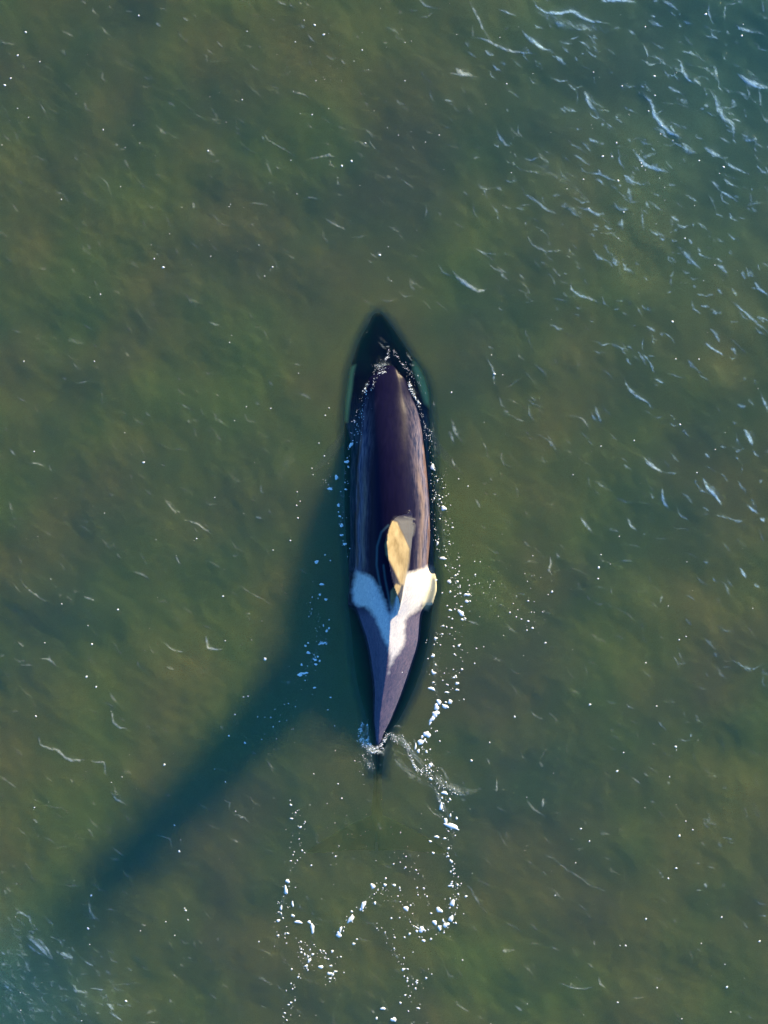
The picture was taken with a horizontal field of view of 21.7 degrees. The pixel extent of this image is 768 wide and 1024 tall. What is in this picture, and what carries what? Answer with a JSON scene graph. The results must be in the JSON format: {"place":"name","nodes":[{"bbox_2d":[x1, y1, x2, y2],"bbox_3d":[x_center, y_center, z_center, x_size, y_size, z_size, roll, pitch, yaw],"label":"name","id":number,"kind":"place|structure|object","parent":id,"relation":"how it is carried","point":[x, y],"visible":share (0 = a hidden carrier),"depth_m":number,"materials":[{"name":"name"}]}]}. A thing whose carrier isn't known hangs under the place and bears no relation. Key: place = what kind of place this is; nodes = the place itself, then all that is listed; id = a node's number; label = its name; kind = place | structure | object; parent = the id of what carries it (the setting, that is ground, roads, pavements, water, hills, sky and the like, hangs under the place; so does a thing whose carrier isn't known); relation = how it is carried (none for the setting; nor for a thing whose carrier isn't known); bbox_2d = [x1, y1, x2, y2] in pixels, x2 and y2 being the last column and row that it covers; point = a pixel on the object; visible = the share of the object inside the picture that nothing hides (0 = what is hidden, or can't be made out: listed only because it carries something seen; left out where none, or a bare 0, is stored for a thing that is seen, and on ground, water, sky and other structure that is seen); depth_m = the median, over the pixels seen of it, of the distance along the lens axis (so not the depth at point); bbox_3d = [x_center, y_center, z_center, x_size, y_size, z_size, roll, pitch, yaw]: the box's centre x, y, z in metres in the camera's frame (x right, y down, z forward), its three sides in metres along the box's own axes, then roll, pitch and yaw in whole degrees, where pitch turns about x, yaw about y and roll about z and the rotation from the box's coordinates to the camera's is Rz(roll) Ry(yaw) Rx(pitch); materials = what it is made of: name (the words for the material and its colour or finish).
{"place":"outdoors","nodes":[
{"label":"outdoors","id":0,"kind":"place"},
{"bbox_2d":[0,0,767,1023],"bbox_3d":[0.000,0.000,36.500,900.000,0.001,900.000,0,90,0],"label":"seabed","id":1,"kind":"structure","parent":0,"point":[146,104],"depth_m":36.50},
{"bbox_2d":[0,0,767,1023],"bbox_3d":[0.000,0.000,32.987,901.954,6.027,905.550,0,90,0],"label":"sea water","id":2,"kind":"structure","parent":0,"point":[486,532],"depth_m":36.00,"materials":[{"name":"green liquid"}]},
{"bbox_2d":[284,879,289,893],"bbox_3d":[-1.459,5.619,29.981,0.069,0.009,0.227,10,90,0],"label":"foam clump","id":3,"kind":"object","parent":2,"relation":"on","point":[285,888],"visible":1,"depth_m":29.98,"materials":[{"name":"white liquid"}]},
{"bbox_2d":[228,415,356,759],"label":"foam flecks","id":4,"kind":"object","parent":2,"relation":"on","point":[316,561],"visible":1,"depth_m":30.00,"materials":[{"name":"white liquid"}]},
{"bbox_2d":[307,920,313,933],"bbox_3d":[-1.082,6.222,30.003,0.080,0.010,0.214,-21,90,0],"label":"foam clump","id":5,"kind":"object","parent":2,"relation":"on","point":[311,926],"visible":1,"depth_m":30.00,"materials":[{"name":"white liquid"}]},
{"bbox_2d":[336,926,341,937],"bbox_3d":[-0.675,6.298,29.990,0.096,0.012,0.172,0,90,0],"label":"foam clump","id":6,"kind":"object","parent":2,"relation":"on","point":[338,934],"visible":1,"depth_m":29.99,"materials":[{"name":"white liquid"}]},
{"bbox_2d":[347,914,353,922],"bbox_3d":[-0.502,6.113,29.997,0.068,0.009,0.160,43,90,0],"label":"foam clump","id":7,"kind":"object","parent":2,"relation":"on","point":[351,918],"visible":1,"depth_m":29.99,"materials":[{"name":"white liquid"}]},
{"bbox_2d":[360,901,365,910],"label":"foam clump","id":8,"kind":"object","parent":2,"relation":"on","point":[363,905],"visible":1,"depth_m":29.99,"materials":[{"name":"white liquid"}]},
{"bbox_2d":[274,791,466,1022],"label":"foam flecks","id":9,"kind":"object","parent":2,"relation":"on","point":[394,885],"visible":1,"depth_m":30.00,"materials":[{"name":"white liquid"}]},
{"bbox_2d":[1,8,759,1020],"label":"foam specks","id":10,"kind":"object","parent":2,"relation":"on","point":[451,392],"visible":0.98,"depth_m":30.00,"materials":[{"name":"white liquid"}]},
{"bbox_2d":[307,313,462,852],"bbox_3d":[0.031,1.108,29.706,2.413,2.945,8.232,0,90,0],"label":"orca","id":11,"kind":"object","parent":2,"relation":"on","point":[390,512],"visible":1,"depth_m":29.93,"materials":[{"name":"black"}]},
{"bbox_2d":[355,349,431,441],"bbox_3d":[0.119,-1.739,29.968,1.204,0.070,1.405,0,90,0],"label":"froth","id":12,"kind":"object","parent":2,"relation":"on","point":[410,385],"visible":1,"depth_m":30.00,"materials":[{"name":"white liquid"}]},
{"bbox_2d":[357,722,457,794],"bbox_3d":[0.388,3.778,30.000,1.836,0.025,0.771,17,90,0],"label":"froth","id":13,"kind":"object","parent":2,"relation":"on","point":[370,744],"visible":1,"depth_m":30.00,"materials":[{"name":"white liquid"}]},
{"bbox_2d":[414,925,424,932],"bbox_3d":[0.533,6.231,29.995,0.098,0.009,0.170,-38,90,0],"label":"foam clump","id":14,"kind":"object","parent":2,"relation":"on","point":[422,929],"visible":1,"depth_m":29.99,"materials":[{"name":"white liquid"}]},
{"bbox_2d":[417,735,423,744],"bbox_3d":[0.561,3.429,29.994,0.087,0.011,0.150,35,90,0],"label":"foam clump","id":15,"kind":"object","parent":2,"relation":"on","point":[420,742],"visible":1,"depth_m":29.99,"materials":[{"name":"white liquid"}]},
{"bbox_2d":[423,731,430,737],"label":"foam clump","id":16,"kind":"object","parent":2,"relation":"on","point":[427,734],"visible":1,"depth_m":29.99,"materials":[{"name":"white liquid"}]},
{"bbox_2d":[429,703,439,721],"bbox_3d":[0.772,3.025,29.996,0.112,0.012,0.308,20,90,0],"label":"foam clump","id":17,"kind":"object","parent":2,"relation":"on","point":[436,712],"visible":1,"depth_m":29.99,"materials":[{"name":"white liquid"}]},
{"bbox_2d":[444,818,457,829],"bbox_3d":[0.999,4.700,30.005,0.277,0.015,0.100,37,90,0],"label":"foam clump","id":18,"kind":"object","parent":2,"relation":"on","point":[451,825],"visible":1,"depth_m":30.00,"materials":[{"name":"white liquid"}]},
{"bbox_2d":[414,424,680,793],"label":"foam flecks","id":19,"kind":"object","parent":2,"relation":"on","point":[456,683],"visible":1,"depth_m":30.00,"materials":[{"name":"white liquid"}]}
]}

